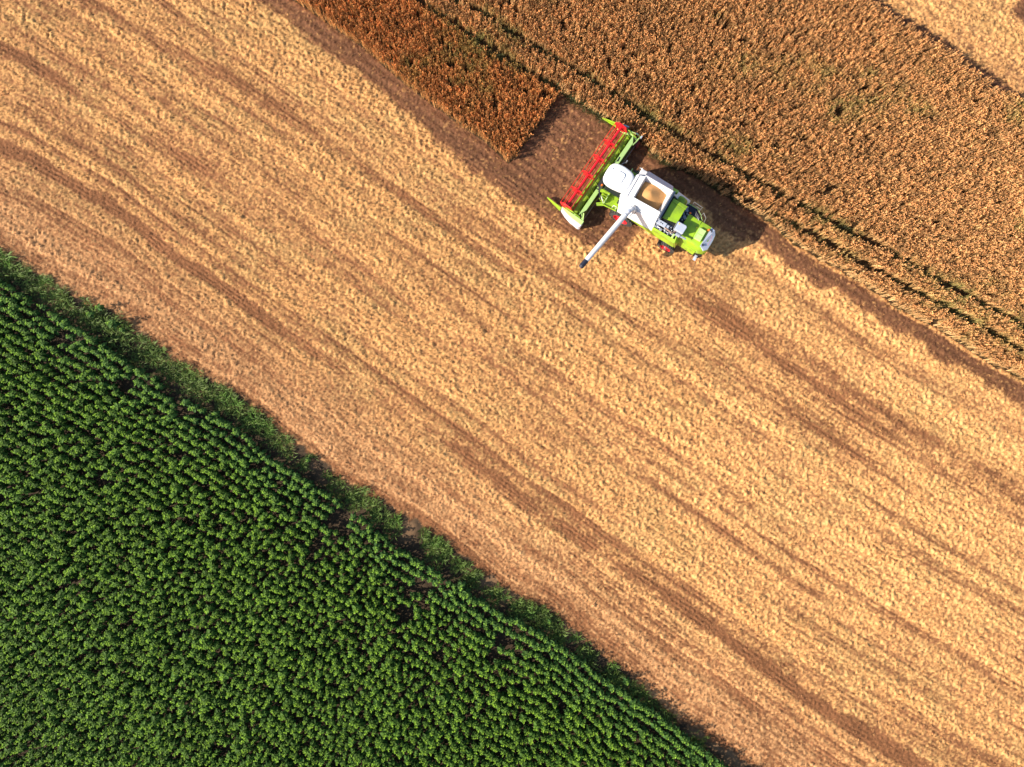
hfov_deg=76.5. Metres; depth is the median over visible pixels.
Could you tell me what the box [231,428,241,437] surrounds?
crop plant
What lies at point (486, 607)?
crop plant
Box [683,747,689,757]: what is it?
crop plant
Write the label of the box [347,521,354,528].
crop plant
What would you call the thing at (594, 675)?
crop plant
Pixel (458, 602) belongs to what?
crop plant
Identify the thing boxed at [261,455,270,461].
crop plant
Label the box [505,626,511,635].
crop plant
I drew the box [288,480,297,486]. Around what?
crop plant
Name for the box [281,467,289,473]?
crop plant
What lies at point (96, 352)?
crop plant
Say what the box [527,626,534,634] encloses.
crop plant
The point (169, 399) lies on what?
crop plant
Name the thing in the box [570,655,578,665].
crop plant
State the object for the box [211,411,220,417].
crop plant
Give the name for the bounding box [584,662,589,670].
crop plant
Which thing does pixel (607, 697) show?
crop plant
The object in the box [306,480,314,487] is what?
crop plant
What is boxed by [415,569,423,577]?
crop plant
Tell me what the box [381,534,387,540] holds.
crop plant
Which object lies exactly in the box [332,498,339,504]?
crop plant
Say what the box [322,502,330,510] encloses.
crop plant
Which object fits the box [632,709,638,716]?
crop plant
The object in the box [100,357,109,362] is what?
crop plant
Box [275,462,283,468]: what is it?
crop plant
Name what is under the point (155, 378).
crop plant
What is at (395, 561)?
crop plant
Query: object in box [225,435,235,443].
crop plant
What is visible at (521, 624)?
crop plant
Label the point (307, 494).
crop plant
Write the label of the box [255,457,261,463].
crop plant
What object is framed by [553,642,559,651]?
crop plant
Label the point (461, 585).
crop plant
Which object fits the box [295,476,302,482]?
crop plant
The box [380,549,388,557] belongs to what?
crop plant
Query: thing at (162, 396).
crop plant
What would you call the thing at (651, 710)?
crop plant
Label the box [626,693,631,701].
crop plant
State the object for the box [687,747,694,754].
crop plant
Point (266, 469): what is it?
crop plant
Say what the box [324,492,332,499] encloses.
crop plant
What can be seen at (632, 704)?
crop plant
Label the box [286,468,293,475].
crop plant
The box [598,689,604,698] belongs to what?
crop plant
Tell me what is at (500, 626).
crop plant
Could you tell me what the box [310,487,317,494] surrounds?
crop plant
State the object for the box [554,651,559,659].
crop plant
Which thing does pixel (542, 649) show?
crop plant
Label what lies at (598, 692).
crop plant
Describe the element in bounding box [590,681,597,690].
crop plant
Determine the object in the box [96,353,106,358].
crop plant
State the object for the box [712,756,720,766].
crop plant
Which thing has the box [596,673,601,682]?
crop plant
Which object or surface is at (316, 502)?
crop plant
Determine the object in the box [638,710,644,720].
crop plant
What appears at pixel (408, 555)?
crop plant
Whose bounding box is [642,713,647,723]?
crop plant
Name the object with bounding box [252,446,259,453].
crop plant
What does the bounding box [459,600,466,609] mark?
crop plant
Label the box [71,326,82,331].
crop plant
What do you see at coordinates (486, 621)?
crop plant
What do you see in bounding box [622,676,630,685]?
crop plant
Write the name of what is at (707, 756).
crop plant
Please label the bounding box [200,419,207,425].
crop plant
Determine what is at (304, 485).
crop plant
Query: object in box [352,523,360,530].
crop plant
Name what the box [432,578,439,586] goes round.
crop plant
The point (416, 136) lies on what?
straw
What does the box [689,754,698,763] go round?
crop plant
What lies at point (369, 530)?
crop plant
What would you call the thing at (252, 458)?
crop plant
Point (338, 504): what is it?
crop plant
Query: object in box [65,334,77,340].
crop plant
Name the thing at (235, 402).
grass tuft
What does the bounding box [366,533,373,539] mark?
crop plant
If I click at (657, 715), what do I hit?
crop plant
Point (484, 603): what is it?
crop plant
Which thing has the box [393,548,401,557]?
crop plant
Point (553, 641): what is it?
crop plant
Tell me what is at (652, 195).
grain pile
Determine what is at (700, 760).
crop plant
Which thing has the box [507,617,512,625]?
crop plant
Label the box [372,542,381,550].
crop plant
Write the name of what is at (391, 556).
crop plant
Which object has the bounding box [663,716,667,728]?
crop plant
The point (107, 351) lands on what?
crop plant
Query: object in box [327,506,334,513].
crop plant
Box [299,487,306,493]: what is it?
crop plant
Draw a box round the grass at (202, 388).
[0,248,708,751]
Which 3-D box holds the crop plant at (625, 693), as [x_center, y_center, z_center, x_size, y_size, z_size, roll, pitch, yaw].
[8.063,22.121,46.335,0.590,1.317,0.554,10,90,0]
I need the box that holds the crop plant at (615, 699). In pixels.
[612,694,618,703]
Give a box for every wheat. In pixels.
[298,0,560,161]
[425,0,1023,382]
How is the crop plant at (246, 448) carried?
on the ground at (496, 258)
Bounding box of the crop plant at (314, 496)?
[311,494,318,501]
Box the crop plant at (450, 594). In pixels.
[448,589,454,597]
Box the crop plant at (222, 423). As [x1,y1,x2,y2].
[218,420,228,427]
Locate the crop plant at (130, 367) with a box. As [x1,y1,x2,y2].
[123,365,134,370]
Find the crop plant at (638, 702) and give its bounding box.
[633,696,639,708]
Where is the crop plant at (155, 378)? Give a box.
[150,375,158,382]
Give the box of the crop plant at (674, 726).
[672,724,680,733]
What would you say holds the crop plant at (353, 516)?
on the ground at (496, 258)
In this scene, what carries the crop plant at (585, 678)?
on the ground at (496, 258)
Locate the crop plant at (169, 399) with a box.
[163,396,175,404]
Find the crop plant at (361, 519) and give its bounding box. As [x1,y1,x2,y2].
[357,514,365,523]
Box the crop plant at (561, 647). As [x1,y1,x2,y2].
[559,644,564,652]
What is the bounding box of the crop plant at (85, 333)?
[82,331,90,336]
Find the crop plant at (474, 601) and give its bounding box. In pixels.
[471,595,477,606]
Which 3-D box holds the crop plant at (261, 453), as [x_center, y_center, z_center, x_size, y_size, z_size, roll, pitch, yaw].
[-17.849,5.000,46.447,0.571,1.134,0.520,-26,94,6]
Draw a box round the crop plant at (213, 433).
[210,428,219,436]
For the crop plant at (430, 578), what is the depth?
46.17 m
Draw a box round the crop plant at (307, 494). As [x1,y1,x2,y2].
[302,489,310,498]
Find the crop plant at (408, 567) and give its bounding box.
[405,563,413,571]
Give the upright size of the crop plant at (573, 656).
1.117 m
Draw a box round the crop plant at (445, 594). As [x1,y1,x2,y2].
[442,589,449,598]
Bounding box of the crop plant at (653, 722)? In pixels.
[650,719,657,729]
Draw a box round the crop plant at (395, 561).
[391,558,400,565]
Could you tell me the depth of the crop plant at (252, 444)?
46.29 m
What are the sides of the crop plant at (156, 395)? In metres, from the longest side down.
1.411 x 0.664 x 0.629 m
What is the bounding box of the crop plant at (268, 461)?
[265,458,274,465]
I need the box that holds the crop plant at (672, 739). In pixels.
[669,734,674,743]
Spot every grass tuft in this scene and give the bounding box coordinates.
[0,251,17,267]
[215,392,229,404]
[226,396,244,411]
[242,408,257,428]
[389,511,402,529]
[427,537,440,547]
[518,605,534,618]
[608,658,619,670]
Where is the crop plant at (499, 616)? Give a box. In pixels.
[496,611,504,621]
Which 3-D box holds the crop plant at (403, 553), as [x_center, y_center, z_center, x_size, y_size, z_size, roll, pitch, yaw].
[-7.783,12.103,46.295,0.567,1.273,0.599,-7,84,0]
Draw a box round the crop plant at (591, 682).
[587,677,592,688]
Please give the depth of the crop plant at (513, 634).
46.13 m
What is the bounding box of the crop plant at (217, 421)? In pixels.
[213,417,223,424]
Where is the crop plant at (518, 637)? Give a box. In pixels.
[516,632,522,640]
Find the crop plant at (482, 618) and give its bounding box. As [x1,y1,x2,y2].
[479,612,484,622]
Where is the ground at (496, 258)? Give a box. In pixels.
[0,0,1023,766]
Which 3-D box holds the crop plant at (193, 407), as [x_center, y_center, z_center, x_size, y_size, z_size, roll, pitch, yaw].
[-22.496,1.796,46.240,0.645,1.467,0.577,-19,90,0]
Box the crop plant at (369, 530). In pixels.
[366,528,374,533]
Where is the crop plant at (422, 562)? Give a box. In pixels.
[416,559,425,567]
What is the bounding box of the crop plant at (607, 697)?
[604,690,609,701]
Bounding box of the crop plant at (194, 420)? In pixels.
[190,417,201,424]
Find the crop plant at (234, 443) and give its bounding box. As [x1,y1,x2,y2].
[231,441,239,446]
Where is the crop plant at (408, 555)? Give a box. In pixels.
[405,551,411,558]
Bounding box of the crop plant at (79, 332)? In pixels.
[74,329,85,336]
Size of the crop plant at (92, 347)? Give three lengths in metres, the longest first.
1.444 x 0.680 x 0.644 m
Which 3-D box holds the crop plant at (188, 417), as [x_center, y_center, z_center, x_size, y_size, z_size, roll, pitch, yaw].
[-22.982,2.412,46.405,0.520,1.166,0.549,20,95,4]
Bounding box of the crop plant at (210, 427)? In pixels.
[204,424,213,430]
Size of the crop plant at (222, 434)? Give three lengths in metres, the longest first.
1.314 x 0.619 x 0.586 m
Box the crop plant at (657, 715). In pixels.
[654,711,660,719]
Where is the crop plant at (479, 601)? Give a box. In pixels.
[476,597,483,606]
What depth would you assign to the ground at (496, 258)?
46.94 m
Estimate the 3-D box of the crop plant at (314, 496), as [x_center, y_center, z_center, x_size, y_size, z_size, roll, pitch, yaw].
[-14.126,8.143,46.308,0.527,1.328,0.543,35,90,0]
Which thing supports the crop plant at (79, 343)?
on the ground at (496, 258)
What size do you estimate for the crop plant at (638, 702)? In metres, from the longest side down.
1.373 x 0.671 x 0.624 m
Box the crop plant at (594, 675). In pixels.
[590,671,596,679]
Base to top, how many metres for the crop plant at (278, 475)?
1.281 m
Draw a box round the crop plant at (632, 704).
[627,698,637,709]
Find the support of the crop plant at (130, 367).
on the ground at (496, 258)
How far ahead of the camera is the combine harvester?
44.23 m
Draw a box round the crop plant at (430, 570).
[426,564,434,574]
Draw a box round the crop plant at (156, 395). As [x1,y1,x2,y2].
[153,390,164,399]
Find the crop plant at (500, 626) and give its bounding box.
[497,622,503,630]
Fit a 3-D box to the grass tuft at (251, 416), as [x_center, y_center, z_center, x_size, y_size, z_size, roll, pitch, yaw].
[-18.660,2.466,46.737,1.321,0.490,1.524,17,90,0]
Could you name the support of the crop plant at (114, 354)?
on the ground at (496, 258)
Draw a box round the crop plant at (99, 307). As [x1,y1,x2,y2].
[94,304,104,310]
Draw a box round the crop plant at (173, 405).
[169,402,178,408]
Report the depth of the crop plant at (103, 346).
46.18 m
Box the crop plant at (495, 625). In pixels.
[492,619,498,629]
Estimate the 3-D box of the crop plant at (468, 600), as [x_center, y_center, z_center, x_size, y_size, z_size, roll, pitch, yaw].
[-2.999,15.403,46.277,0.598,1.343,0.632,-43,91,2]
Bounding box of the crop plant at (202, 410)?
[197,407,206,414]
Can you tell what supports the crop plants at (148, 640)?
on the ground at (496, 258)
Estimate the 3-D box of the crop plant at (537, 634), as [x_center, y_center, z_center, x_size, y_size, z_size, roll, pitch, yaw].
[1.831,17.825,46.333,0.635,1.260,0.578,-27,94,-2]
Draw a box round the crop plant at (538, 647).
[536,641,541,650]
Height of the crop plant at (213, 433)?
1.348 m
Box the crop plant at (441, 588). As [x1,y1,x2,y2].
[438,584,444,591]
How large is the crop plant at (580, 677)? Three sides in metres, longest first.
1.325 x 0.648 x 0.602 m
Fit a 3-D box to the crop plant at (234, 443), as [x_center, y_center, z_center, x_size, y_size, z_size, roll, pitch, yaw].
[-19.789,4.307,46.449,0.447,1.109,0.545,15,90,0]
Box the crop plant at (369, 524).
[366,521,372,528]
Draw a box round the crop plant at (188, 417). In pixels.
[184,414,195,419]
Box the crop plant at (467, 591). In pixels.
[462,588,471,598]
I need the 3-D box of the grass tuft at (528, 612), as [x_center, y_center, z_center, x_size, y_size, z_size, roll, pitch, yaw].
[1.184,16.417,46.704,1.219,0.452,1.407,-38,90,0]
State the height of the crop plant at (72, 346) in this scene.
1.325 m
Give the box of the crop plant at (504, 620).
[501,615,507,622]
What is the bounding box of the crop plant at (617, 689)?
[615,685,621,694]
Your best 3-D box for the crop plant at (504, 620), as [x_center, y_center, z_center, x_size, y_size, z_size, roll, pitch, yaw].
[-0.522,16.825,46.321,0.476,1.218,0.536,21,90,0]
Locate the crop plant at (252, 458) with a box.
[249,454,257,462]
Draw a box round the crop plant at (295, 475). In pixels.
[291,471,300,479]
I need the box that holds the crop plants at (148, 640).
[0,278,698,766]
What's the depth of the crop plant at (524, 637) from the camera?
46.12 m
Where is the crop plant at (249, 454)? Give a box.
[243,449,253,457]
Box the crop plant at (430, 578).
[426,575,432,582]
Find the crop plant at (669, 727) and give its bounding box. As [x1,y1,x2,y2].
[666,721,672,730]
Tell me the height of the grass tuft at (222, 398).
0.473 m
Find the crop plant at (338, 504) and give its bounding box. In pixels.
[336,502,342,507]
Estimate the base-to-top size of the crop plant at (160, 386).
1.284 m
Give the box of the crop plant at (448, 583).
[445,579,452,587]
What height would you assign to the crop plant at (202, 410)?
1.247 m
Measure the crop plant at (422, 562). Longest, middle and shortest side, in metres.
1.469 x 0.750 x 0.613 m
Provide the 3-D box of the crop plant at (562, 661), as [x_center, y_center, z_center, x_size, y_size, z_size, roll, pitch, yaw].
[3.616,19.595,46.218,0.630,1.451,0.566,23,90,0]
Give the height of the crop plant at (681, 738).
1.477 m
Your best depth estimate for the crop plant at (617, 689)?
46.22 m
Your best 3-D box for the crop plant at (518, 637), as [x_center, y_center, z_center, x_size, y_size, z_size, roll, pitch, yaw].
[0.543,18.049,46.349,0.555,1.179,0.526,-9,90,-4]
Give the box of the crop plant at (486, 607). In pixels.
[483,602,491,611]
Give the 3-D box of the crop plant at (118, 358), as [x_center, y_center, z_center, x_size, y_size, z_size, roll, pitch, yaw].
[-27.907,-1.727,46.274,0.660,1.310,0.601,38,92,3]
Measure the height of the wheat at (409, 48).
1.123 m
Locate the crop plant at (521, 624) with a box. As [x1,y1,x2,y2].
[517,620,524,629]
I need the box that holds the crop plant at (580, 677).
[577,672,583,681]
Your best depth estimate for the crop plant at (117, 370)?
46.15 m
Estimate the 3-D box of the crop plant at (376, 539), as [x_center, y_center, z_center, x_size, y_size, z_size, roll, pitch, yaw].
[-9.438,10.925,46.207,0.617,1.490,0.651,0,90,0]
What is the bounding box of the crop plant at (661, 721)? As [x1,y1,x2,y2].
[657,715,664,725]
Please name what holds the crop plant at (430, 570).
on the ground at (496, 258)
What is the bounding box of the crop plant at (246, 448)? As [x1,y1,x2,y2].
[242,445,250,452]
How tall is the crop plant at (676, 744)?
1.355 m
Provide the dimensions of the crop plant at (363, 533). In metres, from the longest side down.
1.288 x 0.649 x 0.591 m
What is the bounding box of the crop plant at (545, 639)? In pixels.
[543,634,549,642]
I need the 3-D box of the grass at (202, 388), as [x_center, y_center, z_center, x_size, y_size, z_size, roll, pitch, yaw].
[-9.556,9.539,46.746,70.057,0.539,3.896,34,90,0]
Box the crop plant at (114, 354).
[107,352,122,361]
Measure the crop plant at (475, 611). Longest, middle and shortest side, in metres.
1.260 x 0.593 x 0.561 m
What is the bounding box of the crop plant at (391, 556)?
[388,553,395,559]
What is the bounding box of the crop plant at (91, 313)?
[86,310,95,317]
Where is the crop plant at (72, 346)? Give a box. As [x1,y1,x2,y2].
[68,344,78,349]
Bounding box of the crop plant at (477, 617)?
[474,611,481,620]
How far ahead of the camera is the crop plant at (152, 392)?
46.08 m
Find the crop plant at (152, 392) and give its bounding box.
[148,390,159,397]
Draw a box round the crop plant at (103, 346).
[98,343,107,349]
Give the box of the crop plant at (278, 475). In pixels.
[275,472,282,479]
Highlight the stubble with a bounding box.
[0,0,1023,766]
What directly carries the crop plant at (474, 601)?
on the ground at (496, 258)
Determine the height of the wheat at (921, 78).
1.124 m
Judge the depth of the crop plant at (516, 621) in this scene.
46.14 m
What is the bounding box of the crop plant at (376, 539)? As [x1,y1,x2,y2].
[374,533,383,543]
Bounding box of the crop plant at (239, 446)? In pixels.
[236,443,244,450]
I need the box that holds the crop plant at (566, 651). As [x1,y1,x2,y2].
[562,648,569,657]
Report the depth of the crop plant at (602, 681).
46.21 m
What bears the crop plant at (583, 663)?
on the ground at (496, 258)
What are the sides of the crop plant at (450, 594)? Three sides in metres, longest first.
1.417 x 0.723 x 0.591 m
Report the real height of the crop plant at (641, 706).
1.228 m
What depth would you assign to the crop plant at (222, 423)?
46.06 m
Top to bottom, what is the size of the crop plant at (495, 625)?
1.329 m
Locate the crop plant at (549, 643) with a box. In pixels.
[546,639,552,649]
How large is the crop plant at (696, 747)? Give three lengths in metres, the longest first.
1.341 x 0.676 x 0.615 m
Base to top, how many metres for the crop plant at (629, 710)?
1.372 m
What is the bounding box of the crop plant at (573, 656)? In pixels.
[568,651,575,659]
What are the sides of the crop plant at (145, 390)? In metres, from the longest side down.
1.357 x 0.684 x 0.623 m
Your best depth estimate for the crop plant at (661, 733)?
46.20 m
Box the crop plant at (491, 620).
[489,616,494,623]
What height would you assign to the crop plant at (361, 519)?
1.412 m
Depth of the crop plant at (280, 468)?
46.09 m
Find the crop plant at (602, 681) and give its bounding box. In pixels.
[600,676,607,685]
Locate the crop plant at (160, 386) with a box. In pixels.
[155,383,165,390]
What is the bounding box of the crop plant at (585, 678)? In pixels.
[582,675,589,685]
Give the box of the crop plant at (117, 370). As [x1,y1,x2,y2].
[111,367,123,373]
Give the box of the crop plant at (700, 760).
[696,755,704,765]
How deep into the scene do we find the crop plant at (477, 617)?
46.08 m
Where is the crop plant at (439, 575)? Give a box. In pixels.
[436,570,442,578]
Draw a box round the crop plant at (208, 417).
[205,414,214,420]
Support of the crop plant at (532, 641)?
on the ground at (496, 258)
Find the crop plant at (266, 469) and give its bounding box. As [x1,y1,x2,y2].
[261,465,270,473]
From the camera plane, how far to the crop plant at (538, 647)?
46.13 m
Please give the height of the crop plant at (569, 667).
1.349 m
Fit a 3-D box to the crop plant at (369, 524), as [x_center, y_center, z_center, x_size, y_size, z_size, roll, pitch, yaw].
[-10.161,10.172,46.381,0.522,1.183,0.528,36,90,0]
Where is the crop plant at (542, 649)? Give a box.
[539,641,544,651]
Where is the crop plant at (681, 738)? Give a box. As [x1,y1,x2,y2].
[679,732,686,743]
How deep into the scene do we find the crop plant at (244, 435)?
46.26 m
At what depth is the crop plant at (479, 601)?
46.12 m
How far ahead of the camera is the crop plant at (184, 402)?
46.15 m
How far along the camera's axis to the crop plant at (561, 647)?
46.21 m
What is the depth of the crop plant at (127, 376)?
46.08 m
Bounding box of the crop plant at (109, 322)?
[105,319,120,328]
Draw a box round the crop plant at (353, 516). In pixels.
[349,511,357,520]
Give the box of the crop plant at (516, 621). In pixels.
[514,615,520,624]
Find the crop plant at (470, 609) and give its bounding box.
[467,606,473,614]
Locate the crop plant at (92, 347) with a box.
[83,345,97,353]
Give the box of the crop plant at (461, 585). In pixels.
[456,580,466,590]
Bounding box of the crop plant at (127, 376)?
[120,373,132,379]
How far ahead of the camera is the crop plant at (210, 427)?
46.16 m
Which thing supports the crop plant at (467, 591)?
on the ground at (496, 258)
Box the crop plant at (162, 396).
[158,393,167,399]
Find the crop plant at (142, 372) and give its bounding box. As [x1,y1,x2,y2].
[134,368,145,376]
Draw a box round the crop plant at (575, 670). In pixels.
[573,666,579,676]
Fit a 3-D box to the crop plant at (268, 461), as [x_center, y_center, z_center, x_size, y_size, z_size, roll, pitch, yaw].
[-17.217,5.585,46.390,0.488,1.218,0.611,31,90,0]
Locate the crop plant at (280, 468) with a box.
[276,465,284,472]
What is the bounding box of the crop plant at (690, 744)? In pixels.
[685,740,692,748]
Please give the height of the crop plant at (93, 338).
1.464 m
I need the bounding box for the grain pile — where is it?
[636,181,666,209]
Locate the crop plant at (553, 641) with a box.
[551,638,556,646]
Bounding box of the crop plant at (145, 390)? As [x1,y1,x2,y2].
[141,386,153,394]
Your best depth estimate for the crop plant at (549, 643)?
46.10 m
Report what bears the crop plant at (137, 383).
on the ground at (496, 258)
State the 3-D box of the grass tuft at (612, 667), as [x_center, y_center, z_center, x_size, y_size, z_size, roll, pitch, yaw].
[7.288,20.329,46.763,1.082,0.400,0.916,35,90,0]
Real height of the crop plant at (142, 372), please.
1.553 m
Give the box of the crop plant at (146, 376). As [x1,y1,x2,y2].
[140,373,151,380]
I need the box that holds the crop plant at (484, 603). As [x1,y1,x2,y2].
[481,598,486,606]
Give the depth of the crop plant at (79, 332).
46.05 m
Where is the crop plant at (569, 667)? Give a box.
[565,663,573,672]
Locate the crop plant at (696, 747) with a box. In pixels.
[690,740,700,752]
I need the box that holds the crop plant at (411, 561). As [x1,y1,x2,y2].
[409,557,414,564]
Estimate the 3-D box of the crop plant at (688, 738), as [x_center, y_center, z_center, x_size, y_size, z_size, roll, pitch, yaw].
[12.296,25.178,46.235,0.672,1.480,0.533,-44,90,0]
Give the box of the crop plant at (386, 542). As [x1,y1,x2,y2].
[383,539,390,546]
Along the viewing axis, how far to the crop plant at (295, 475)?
46.07 m
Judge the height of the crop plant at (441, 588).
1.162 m
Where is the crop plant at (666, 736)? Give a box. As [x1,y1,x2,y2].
[662,730,669,739]
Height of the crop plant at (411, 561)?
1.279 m
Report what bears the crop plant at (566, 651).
on the ground at (496, 258)
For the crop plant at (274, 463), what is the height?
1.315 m
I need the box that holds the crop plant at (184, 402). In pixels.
[180,398,192,406]
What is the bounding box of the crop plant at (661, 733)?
[656,727,663,736]
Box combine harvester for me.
[547,117,714,268]
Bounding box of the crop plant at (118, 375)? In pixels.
[114,371,123,380]
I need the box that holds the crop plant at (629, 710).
[626,706,634,717]
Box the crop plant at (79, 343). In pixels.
[73,339,87,346]
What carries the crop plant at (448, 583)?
on the ground at (496, 258)
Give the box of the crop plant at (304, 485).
[303,479,311,488]
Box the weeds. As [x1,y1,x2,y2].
[424,0,1023,380]
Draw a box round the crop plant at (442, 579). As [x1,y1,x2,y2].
[437,577,445,583]
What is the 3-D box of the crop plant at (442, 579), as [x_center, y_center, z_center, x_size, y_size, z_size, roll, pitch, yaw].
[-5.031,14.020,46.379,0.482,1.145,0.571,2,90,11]
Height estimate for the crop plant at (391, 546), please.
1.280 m
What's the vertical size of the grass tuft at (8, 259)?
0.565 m
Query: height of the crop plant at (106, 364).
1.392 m
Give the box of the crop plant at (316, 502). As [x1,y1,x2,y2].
[312,498,321,506]
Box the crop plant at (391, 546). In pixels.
[389,543,395,550]
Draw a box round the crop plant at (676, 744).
[671,736,678,747]
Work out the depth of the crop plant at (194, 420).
46.15 m
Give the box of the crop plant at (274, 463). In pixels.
[271,459,280,466]
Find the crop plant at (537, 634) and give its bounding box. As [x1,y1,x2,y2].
[534,629,540,638]
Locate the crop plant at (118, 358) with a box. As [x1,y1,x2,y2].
[112,355,125,360]
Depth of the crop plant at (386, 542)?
46.20 m
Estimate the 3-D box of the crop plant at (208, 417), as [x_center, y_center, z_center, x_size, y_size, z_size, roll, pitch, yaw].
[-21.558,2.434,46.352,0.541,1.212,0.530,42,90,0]
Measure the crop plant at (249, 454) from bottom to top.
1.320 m
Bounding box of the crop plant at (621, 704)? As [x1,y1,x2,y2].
[617,700,626,711]
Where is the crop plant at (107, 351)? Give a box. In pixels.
[104,348,115,354]
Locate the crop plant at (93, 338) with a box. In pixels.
[86,336,100,344]
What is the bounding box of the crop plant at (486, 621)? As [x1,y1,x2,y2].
[483,616,489,625]
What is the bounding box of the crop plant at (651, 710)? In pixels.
[647,706,654,716]
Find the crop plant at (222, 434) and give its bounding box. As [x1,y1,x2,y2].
[219,430,227,437]
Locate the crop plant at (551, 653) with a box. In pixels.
[549,650,554,658]
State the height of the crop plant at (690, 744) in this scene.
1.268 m
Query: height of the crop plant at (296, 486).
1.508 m
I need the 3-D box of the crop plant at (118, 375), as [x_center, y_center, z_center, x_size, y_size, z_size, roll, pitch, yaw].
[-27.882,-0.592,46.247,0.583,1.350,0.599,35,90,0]
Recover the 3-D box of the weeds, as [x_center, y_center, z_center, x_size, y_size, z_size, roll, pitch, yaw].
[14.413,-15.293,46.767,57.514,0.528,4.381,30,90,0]
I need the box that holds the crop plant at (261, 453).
[258,449,265,456]
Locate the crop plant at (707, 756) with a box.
[705,749,712,761]
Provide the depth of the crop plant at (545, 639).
46.23 m
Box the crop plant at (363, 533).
[360,529,366,537]
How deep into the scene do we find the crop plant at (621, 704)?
46.11 m
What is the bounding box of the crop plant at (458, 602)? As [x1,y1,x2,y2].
[453,598,460,605]
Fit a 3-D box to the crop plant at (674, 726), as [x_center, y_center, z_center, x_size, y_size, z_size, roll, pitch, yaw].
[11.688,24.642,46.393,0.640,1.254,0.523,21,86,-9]
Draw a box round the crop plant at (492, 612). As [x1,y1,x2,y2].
[489,607,495,615]
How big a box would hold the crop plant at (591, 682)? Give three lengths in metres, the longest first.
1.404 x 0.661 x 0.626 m
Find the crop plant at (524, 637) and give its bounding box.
[520,631,527,641]
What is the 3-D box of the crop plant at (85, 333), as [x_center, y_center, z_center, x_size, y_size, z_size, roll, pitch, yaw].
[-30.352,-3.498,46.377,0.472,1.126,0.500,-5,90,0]
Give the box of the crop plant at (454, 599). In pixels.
[450,595,457,601]
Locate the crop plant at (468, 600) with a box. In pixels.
[466,596,473,604]
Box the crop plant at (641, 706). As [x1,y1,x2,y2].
[638,702,643,710]
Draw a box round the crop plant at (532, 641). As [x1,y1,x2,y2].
[528,638,535,646]
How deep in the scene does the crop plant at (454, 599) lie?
46.11 m
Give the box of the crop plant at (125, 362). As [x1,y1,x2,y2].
[118,359,131,365]
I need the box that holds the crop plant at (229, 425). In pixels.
[223,421,232,429]
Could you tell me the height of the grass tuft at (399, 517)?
0.487 m
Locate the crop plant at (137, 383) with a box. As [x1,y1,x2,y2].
[134,380,146,387]
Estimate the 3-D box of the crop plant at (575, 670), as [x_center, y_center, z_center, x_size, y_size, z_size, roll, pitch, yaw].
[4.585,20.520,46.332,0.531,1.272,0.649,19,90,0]
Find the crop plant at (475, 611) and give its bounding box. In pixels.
[472,607,478,615]
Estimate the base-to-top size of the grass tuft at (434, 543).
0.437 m
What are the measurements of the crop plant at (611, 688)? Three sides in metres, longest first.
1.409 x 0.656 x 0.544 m
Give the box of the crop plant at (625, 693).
[622,689,628,700]
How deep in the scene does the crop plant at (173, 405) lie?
46.25 m
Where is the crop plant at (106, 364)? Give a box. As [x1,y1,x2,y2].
[101,359,113,367]
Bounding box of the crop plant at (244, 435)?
[241,433,247,438]
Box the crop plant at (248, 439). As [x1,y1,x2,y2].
[245,437,252,442]
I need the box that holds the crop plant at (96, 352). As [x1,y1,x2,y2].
[90,349,99,355]
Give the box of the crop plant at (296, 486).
[292,483,301,490]
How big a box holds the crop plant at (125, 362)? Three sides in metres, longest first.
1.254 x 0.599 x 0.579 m
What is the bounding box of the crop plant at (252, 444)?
[248,441,256,447]
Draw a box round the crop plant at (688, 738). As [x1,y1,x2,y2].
[682,733,689,745]
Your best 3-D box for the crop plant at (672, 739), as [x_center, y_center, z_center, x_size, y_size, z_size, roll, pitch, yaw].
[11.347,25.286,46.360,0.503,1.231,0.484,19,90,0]
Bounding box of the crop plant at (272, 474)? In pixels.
[268,471,276,478]
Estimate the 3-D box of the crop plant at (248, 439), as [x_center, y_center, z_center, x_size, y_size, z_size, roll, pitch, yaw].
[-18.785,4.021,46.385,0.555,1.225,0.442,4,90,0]
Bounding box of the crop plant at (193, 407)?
[190,404,201,412]
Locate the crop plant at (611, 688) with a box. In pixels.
[607,684,615,692]
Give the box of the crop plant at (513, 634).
[510,629,516,638]
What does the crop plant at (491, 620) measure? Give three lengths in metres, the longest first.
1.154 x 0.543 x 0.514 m
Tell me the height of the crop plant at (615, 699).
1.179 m
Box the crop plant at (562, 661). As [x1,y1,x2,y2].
[558,654,565,664]
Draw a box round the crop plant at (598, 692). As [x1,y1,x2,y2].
[595,686,602,696]
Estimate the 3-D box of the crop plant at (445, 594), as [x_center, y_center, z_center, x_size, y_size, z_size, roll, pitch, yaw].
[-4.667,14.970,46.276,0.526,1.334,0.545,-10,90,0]
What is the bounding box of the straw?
[0,0,1023,766]
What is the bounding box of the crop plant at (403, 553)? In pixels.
[400,548,405,556]
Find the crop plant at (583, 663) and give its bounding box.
[580,659,586,666]
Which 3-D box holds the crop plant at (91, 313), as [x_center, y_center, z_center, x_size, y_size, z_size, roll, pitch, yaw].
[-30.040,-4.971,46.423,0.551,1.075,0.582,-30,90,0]
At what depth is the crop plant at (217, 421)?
46.14 m
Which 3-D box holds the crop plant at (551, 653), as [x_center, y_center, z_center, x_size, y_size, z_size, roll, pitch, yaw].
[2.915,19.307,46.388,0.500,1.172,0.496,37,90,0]
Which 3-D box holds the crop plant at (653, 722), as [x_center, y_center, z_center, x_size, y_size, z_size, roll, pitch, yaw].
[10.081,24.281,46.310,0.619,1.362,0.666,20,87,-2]
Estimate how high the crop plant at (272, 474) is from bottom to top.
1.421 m
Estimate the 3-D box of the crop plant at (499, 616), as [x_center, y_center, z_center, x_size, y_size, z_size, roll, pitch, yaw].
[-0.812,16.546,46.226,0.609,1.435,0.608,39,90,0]

